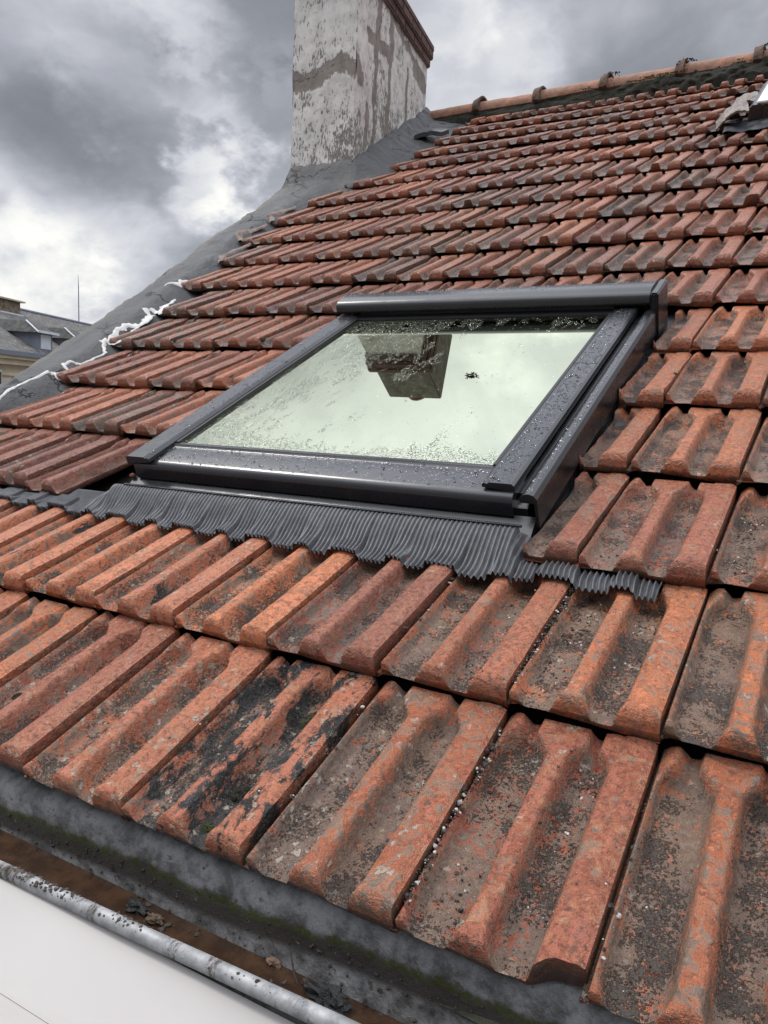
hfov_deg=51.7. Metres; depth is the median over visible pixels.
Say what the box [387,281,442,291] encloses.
roof tile
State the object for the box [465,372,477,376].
dead moss tuft
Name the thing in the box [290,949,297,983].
twig
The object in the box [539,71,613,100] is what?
ridge tile
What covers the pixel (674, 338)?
roof tile
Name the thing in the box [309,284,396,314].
roof tile
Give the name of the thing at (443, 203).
roof tile
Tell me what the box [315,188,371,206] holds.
roof tile
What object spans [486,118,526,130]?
roof tile
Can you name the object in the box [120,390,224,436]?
roof tile
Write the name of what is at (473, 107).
ridge tile
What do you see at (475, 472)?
rain drops
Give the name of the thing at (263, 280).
roof tile
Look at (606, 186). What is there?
roof tile
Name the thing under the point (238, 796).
moss cushion
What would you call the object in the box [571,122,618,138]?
roof tile
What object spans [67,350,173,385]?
roof tile
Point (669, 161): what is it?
roof tile
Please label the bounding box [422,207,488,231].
roof tile
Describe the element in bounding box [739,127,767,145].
roof tile
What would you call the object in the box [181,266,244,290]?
roof tile
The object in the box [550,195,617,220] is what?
roof tile
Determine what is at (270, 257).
roof tile
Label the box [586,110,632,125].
roof tile
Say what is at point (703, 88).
roof tile
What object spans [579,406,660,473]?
roof tile
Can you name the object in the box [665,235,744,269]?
roof tile
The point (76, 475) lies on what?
roof tile
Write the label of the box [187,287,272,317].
roof tile
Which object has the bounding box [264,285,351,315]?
roof tile
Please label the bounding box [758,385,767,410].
roof tile
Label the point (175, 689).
roof tile
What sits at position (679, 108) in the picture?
roof tile
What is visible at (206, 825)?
moss cushion
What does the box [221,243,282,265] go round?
roof tile
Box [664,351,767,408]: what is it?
roof tile
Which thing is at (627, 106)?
roof tile
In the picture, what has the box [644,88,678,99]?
roof tile
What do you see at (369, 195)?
roof tile
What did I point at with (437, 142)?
roof tile
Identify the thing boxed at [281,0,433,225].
chimney
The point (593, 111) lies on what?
roof tile
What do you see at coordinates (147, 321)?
sealant bead
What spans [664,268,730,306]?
roof tile
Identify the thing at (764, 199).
roof tile
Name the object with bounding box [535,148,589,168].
roof tile
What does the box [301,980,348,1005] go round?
debris lump
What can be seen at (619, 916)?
pale grit
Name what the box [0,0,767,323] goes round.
sky
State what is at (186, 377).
roof tile
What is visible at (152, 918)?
debris lump
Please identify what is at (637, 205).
roof tile
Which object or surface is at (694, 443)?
roof tile
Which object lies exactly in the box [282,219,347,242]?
roof tile
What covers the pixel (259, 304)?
roof tile
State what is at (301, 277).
roof tile
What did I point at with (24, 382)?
sealant bead
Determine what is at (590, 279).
roof tile
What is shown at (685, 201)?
roof tile
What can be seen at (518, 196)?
roof tile
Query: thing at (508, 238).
roof tile
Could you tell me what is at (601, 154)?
roof tile
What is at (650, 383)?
roof tile
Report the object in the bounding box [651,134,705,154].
roof tile
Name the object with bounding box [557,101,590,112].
roof tile
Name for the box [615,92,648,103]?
roof tile
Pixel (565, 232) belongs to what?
roof tile
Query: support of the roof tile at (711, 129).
on the roof tile at (722, 140)
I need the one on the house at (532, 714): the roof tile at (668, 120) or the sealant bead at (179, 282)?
the roof tile at (668, 120)
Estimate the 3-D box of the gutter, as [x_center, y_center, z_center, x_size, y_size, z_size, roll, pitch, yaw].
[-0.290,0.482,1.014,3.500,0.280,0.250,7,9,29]
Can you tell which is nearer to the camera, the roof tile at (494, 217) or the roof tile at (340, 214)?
the roof tile at (494, 217)
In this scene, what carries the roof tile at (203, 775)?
on the house at (532, 714)
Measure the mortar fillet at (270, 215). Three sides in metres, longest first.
0.255 x 0.146 x 0.101 m
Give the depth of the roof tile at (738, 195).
3.06 m
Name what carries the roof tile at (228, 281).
on the roof tile at (178, 309)
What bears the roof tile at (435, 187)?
on the roof tile at (408, 206)
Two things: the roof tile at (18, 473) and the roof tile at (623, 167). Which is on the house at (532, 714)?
the roof tile at (18, 473)
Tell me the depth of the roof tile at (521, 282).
2.79 m
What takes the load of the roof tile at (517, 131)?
on the roof tile at (500, 143)
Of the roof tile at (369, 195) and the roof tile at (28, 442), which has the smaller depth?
the roof tile at (28, 442)
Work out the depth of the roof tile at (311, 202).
4.61 m
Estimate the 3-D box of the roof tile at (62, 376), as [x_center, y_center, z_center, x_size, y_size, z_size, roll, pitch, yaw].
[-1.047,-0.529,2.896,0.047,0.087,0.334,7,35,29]
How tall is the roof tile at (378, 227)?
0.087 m
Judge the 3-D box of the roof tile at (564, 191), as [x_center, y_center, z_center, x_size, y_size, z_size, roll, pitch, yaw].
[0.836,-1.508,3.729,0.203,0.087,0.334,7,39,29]
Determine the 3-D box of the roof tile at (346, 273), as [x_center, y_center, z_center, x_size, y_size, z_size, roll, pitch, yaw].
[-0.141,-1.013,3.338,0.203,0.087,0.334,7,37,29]
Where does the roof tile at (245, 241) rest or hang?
on the verge coping
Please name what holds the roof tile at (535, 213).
on the roof tile at (508, 238)
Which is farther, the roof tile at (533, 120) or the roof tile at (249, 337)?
the roof tile at (533, 120)
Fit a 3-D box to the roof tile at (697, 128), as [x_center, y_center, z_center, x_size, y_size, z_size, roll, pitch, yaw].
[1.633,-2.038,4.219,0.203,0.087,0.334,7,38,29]
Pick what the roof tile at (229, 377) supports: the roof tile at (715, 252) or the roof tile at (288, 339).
the roof tile at (288, 339)
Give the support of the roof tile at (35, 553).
on the roof tile at (10, 601)
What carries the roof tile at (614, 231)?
on the roof tile at (589, 261)
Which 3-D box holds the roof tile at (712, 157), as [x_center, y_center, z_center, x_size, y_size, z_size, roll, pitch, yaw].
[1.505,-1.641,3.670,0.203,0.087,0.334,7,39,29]
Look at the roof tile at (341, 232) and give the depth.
3.91 m
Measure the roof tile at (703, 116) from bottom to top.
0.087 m
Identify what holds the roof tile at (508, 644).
on the roof tile at (411, 759)
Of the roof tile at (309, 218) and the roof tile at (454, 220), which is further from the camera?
the roof tile at (309, 218)
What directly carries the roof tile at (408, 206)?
on the roof tile at (378, 227)
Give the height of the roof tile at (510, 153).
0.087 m
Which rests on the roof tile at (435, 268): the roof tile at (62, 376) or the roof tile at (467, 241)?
the roof tile at (467, 241)
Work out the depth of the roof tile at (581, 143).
4.39 m
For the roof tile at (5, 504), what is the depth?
1.95 m
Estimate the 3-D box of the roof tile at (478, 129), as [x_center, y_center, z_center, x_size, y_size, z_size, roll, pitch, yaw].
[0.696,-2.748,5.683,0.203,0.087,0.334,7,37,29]
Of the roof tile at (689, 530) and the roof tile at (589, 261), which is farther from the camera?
the roof tile at (589, 261)
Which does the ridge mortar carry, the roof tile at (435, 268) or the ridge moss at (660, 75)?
the ridge moss at (660, 75)
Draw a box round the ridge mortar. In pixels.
[436,56,767,124]
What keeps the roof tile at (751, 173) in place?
on the roof tile at (738, 195)
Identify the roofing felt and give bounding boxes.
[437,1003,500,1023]
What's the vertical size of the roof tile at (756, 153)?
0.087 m
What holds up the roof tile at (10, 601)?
on the house at (532, 714)
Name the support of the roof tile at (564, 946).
on the house at (532, 714)
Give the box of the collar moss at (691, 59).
[604,42,767,80]
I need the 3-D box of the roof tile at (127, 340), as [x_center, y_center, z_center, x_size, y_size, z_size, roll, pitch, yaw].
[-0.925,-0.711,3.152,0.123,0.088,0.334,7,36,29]
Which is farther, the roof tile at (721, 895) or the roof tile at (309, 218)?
the roof tile at (309, 218)
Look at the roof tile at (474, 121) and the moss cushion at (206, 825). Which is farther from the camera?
the roof tile at (474, 121)
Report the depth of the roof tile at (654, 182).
3.47 m
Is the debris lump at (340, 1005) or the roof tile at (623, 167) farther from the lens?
the roof tile at (623, 167)
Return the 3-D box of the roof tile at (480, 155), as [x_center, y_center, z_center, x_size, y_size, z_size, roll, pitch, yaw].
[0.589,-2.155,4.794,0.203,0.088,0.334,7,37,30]
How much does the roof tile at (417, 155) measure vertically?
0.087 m
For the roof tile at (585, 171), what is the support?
on the roof tile at (564, 191)
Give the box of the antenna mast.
[78,280,78,320]
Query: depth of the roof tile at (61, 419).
2.44 m
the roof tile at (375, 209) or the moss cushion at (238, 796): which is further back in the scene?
the roof tile at (375, 209)
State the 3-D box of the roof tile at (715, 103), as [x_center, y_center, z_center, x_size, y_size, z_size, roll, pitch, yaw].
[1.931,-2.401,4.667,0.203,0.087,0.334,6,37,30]
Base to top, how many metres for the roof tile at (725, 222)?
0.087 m
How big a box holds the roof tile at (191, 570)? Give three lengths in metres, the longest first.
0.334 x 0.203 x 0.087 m
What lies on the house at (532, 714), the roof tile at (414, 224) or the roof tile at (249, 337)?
the roof tile at (249, 337)
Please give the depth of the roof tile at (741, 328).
2.07 m
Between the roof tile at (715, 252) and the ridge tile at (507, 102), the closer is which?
the roof tile at (715, 252)
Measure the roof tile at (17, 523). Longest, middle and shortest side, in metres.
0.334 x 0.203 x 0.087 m
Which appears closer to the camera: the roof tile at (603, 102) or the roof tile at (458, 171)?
the roof tile at (458, 171)
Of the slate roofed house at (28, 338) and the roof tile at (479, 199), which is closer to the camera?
the roof tile at (479, 199)
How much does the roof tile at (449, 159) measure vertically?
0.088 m
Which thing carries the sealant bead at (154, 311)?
on the verge coping
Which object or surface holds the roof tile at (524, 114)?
on the roof tile at (505, 124)
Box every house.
[0,92,767,773]
[0,296,91,383]
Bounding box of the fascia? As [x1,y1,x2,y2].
[0,878,294,1023]
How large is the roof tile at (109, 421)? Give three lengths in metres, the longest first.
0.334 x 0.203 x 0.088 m
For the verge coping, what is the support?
on the house at (532, 714)
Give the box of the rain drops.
[140,281,654,490]
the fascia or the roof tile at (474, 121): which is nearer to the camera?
the fascia
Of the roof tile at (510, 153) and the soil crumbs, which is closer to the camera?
the soil crumbs
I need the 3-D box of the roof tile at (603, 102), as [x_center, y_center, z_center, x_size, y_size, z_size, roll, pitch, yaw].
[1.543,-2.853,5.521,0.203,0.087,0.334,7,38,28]
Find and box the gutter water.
[0,829,403,1023]
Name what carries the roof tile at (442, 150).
on the roof tile at (420, 163)
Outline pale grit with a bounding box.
[95,380,763,991]
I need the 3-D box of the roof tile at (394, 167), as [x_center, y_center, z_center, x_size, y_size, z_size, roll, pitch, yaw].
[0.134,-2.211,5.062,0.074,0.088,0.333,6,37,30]
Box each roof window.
[0,279,688,601]
[716,81,767,131]
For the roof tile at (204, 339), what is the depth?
2.90 m
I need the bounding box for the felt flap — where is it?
[414,128,448,139]
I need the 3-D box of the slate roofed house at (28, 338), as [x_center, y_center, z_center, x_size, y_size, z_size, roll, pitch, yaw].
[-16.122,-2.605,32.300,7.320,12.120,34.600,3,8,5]
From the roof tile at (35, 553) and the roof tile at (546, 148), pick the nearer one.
the roof tile at (35, 553)
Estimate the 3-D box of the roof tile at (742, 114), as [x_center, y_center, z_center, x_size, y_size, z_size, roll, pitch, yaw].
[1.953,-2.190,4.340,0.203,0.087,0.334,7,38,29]
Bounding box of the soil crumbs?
[121,398,767,1019]
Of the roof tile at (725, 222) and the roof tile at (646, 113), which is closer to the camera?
the roof tile at (725, 222)
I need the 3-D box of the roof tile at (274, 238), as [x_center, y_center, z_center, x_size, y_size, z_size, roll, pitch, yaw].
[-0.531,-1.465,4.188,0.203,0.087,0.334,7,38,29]
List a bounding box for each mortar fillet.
[218,243,251,262]
[235,224,267,241]
[267,206,296,221]
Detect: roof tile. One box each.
[0,387,109,429]
[0,428,28,442]
[0,428,75,465]
[0,432,124,488]
[0,498,13,512]
[0,503,67,547]
[0,511,130,593]
[0,588,29,619]
[0,597,98,687]
[0,611,181,772]
[22,633,272,821]
[25,438,151,495]
[25,520,195,610]
[29,387,152,432]
[56,350,133,385]
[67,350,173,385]
[70,390,196,435]
[93,531,271,629]
[105,351,212,388]
[109,318,189,349]
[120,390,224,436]
[121,656,379,870]
[133,317,227,349]
[148,350,257,391]
[157,289,235,316]
[171,316,264,350]
[173,543,358,652]
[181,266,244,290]
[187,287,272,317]
[198,349,286,389]
[202,264,278,290]
[215,314,310,348]
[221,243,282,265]
[226,286,312,315]
[236,262,313,288]
[242,227,284,246]
[243,681,508,933]
[245,241,316,266]
[251,223,314,245]
[257,315,340,349]
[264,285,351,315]
[265,555,457,677]
[271,206,316,225]
[271,260,349,287]
[279,239,348,262]
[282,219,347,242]
[285,205,345,225]
[307,190,342,207]
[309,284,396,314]
[311,258,388,284]
[314,217,379,240]
[314,236,385,261]
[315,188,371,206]
[316,201,376,222]
[344,172,395,187]
[345,183,401,203]
[348,198,408,218]
[349,214,414,237]
[350,232,423,259]
[353,255,432,283]
[373,168,426,186]
[376,179,432,200]
[377,563,573,707]
[380,194,441,217]
[383,210,449,235]
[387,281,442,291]
[389,230,462,258]
[390,159,419,171]
[390,713,658,986]
[395,253,475,283]
[398,155,447,170]
[403,164,456,182]
[408,176,465,197]
[414,146,440,158]
[414,192,475,214]
[420,143,467,157]
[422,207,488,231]
[427,151,476,166]
[432,227,504,254]
[433,161,486,180]
[434,135,459,146]
[436,280,492,289]
[440,174,497,194]
[441,132,484,145]
[443,249,522,279]
[447,140,495,153]
[451,125,476,135]
[452,187,513,209]
[455,147,506,164]
[459,122,500,134]
[462,205,529,229]
[465,116,485,125]
[466,157,518,176]
[468,128,512,141]
[475,223,548,251]
[476,169,533,188]
[477,136,523,150]
[478,113,509,123]
[485,276,545,287]
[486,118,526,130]
[486,145,537,161]
[488,184,551,207]
[492,246,573,278]
[495,124,541,138]
[498,153,552,172]
[502,109,535,120]
[503,572,707,743]
[506,130,555,146]
[506,200,572,224]
[513,113,555,126]
[513,164,571,186]
[520,139,570,156]
[523,218,596,247]
[523,472,628,565]
[526,120,570,133]
[529,105,562,116]
[530,179,592,203]
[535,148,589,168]
[539,126,586,141]
[540,274,603,285]
[542,109,584,122]
[545,244,626,277]
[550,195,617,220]
[551,160,609,183]
[554,116,600,130]
[554,134,605,151]
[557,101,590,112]
[571,105,613,118]
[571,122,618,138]
[571,145,626,164]
[572,216,646,245]
[573,174,635,197]
[574,478,736,587]
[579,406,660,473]
[579,746,767,1023]
[585,97,618,108]
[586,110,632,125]
[589,130,640,146]
[593,157,650,178]
[596,191,664,218]
[600,271,665,282]
[601,100,644,113]
[603,239,682,273]
[605,118,653,133]
[610,140,664,159]
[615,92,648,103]
[616,169,680,195]
[619,107,664,121]
[619,352,691,407]
[626,212,700,241]
[626,406,761,484]
[627,124,676,141]
[632,95,676,109]
[636,151,693,173]
[641,112,688,128]
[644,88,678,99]
[646,188,714,215]
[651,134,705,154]
[653,308,712,353]
[654,101,699,116]
[660,588,767,763]
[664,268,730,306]
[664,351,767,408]
[665,92,708,105]
[665,120,715,137]
[665,166,726,190]
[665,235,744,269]
[676,83,711,95]
[677,108,725,124]
[680,146,737,168]
[684,206,756,236]
[688,96,734,112]
[689,306,767,351]
[693,130,748,150]
[700,85,742,100]
[700,181,767,210]
[705,117,747,133]
[706,487,767,591]
[709,78,744,90]
[713,268,767,304]
[716,106,748,120]
[716,163,767,185]
[726,97,751,107]
[727,144,767,164]
[729,235,767,268]
[734,83,762,95]
[736,417,767,485]
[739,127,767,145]
[744,74,767,84]
[744,206,767,235]
[756,190,767,206]
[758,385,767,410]
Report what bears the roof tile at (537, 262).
on the roof tile at (521, 282)
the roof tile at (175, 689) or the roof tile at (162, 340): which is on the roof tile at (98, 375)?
the roof tile at (162, 340)
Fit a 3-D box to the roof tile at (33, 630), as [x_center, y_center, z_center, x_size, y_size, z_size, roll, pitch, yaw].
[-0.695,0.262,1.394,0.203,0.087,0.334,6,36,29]
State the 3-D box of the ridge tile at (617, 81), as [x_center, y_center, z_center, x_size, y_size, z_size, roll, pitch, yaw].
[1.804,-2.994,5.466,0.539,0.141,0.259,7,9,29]
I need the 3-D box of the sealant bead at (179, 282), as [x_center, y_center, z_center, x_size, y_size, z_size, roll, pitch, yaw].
[-0.940,-1.043,3.610,0.041,0.045,0.127,10,11,43]
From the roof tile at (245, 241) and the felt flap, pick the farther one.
the felt flap
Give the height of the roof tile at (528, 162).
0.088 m
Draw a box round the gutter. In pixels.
[0,764,640,1023]
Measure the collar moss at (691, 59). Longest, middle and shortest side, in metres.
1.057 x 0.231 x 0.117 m
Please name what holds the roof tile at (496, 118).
on the roof tile at (478, 129)
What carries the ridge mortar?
on the house at (532, 714)
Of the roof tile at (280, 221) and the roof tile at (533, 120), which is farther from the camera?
the roof tile at (533, 120)
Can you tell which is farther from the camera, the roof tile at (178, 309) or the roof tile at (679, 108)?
the roof tile at (679, 108)
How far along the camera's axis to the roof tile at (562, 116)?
5.28 m
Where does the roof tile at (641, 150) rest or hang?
on the roof tile at (623, 167)
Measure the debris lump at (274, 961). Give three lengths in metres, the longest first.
0.020 x 0.013 x 0.009 m
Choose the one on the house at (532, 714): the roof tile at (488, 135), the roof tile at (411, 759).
the roof tile at (411, 759)
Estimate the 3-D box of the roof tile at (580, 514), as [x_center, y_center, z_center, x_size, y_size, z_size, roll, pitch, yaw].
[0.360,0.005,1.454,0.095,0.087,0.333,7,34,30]
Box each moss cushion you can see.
[11,692,21,699]
[201,822,213,833]
[231,786,251,802]
[301,712,317,727]
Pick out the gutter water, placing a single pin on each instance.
(33, 859)
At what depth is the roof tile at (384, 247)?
3.49 m
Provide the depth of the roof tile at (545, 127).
5.05 m
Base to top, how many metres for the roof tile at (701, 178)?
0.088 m
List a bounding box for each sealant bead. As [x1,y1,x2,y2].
[0,370,49,399]
[50,340,106,379]
[102,308,151,344]
[130,315,155,331]
[150,299,175,313]
[164,279,187,286]
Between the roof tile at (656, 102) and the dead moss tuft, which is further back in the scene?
the roof tile at (656, 102)
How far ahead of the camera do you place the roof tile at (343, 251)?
3.59 m
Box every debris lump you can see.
[125,899,150,915]
[145,912,164,925]
[266,956,280,968]
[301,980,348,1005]
[324,996,351,1015]
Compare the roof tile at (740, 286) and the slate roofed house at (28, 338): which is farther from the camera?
the slate roofed house at (28, 338)
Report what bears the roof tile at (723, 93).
on the roof tile at (715, 103)
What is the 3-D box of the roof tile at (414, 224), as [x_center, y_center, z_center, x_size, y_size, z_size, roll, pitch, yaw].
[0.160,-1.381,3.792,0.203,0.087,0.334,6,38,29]
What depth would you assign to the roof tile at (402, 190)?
4.36 m
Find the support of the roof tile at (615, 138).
on the roof tile at (601, 154)
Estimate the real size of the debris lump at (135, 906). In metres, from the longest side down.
0.041 x 0.025 x 0.016 m
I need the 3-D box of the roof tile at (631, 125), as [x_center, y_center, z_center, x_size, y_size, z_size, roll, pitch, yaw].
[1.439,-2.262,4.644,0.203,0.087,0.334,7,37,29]
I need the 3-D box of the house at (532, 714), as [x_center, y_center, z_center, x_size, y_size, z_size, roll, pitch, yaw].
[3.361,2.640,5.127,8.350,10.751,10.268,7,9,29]
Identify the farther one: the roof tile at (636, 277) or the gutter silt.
the roof tile at (636, 277)
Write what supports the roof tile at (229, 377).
on the roof tile at (157, 423)
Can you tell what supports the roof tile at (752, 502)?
on the roof tile at (720, 702)
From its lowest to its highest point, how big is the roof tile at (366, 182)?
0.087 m
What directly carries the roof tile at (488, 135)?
on the roof tile at (471, 147)
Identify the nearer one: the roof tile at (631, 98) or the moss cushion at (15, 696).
the moss cushion at (15, 696)
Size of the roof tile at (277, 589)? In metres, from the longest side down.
0.334 x 0.203 x 0.087 m
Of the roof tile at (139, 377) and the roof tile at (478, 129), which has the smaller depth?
the roof tile at (139, 377)
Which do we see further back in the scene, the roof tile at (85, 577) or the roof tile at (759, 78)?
the roof tile at (759, 78)
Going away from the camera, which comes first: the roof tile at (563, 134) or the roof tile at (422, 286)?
the roof tile at (422, 286)
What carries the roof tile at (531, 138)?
on the roof tile at (510, 153)
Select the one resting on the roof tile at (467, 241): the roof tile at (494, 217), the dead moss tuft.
the roof tile at (494, 217)
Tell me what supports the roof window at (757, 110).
on the roof tile at (755, 136)
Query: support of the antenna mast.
on the slate roofed house at (28, 338)
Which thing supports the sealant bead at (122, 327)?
on the verge coping
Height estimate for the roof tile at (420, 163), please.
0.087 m
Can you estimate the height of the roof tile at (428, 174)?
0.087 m
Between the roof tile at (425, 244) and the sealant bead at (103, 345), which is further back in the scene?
the roof tile at (425, 244)
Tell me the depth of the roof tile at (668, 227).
2.92 m
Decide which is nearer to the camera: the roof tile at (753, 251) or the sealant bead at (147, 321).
the roof tile at (753, 251)
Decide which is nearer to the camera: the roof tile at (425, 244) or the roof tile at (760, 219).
the roof tile at (760, 219)
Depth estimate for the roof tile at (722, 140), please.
3.80 m
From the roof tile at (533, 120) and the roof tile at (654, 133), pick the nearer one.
the roof tile at (654, 133)
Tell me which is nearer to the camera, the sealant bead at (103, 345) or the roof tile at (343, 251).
the sealant bead at (103, 345)
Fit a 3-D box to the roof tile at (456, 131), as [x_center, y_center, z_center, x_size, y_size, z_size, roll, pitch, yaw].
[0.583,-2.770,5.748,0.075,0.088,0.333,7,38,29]
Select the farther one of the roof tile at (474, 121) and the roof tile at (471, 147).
the roof tile at (474, 121)
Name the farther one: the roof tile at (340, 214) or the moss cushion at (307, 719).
the roof tile at (340, 214)
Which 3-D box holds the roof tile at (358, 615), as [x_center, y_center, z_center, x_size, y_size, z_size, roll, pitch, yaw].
[-0.021,0.148,1.333,0.203,0.087,0.334,7,34,30]
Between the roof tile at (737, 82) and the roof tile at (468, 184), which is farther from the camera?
the roof tile at (737, 82)
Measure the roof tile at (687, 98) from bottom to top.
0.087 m
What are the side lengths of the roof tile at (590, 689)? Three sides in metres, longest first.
0.334 x 0.203 x 0.087 m
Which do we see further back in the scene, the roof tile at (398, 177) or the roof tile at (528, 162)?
the roof tile at (398, 177)
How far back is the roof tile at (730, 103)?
4.54 m
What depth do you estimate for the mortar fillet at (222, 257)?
3.95 m
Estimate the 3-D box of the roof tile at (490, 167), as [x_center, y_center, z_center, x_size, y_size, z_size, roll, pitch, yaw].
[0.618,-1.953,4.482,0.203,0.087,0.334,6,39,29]
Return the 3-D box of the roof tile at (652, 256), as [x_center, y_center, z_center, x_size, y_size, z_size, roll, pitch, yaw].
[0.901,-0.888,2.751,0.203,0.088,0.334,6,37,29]
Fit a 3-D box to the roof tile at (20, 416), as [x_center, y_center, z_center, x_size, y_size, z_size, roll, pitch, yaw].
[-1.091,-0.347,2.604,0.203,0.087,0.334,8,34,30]
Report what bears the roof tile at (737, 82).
on the roof tile at (723, 93)
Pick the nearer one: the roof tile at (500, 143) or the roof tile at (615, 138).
the roof tile at (615, 138)
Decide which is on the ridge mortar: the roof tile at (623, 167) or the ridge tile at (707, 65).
the ridge tile at (707, 65)
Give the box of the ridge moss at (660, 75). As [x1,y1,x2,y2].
[580,57,766,89]
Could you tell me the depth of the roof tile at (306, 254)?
3.69 m
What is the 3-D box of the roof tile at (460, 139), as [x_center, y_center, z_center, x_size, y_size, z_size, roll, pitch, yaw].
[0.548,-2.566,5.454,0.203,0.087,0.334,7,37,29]
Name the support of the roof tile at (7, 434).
on the roof tile
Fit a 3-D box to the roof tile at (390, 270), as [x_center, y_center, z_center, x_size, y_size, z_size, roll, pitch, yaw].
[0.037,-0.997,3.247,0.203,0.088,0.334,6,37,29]
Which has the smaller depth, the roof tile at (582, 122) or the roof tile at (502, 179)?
the roof tile at (502, 179)
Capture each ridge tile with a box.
[429,96,487,119]
[479,86,545,110]
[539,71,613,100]
[603,59,688,89]
[683,44,765,73]
[762,48,767,58]
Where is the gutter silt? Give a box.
[0,814,482,1022]
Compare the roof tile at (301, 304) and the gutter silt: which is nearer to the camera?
the gutter silt
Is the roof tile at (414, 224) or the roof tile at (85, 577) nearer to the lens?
the roof tile at (85, 577)
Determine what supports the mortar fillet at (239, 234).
on the verge coping
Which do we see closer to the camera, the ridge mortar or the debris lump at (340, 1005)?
the debris lump at (340, 1005)
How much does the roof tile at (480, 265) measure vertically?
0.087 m
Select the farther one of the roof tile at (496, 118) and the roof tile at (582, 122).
the roof tile at (496, 118)
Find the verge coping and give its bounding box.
[0,120,478,429]
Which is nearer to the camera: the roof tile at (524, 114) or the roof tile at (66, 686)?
the roof tile at (66, 686)
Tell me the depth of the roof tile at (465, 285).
2.89 m
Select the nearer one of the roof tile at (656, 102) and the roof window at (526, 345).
the roof window at (526, 345)
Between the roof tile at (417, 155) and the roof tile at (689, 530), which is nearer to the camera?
the roof tile at (689, 530)
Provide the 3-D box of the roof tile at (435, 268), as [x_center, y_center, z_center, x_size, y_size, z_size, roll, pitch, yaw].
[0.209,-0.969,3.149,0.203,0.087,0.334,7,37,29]
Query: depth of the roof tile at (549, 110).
5.59 m
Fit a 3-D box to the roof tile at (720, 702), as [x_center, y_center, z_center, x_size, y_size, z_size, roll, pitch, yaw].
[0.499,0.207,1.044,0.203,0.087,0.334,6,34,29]
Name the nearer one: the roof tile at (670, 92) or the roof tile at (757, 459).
the roof tile at (757, 459)
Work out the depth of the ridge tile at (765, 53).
5.03 m
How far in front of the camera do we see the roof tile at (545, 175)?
3.97 m
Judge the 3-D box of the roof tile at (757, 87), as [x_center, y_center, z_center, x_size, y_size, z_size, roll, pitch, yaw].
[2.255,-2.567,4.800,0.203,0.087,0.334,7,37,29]

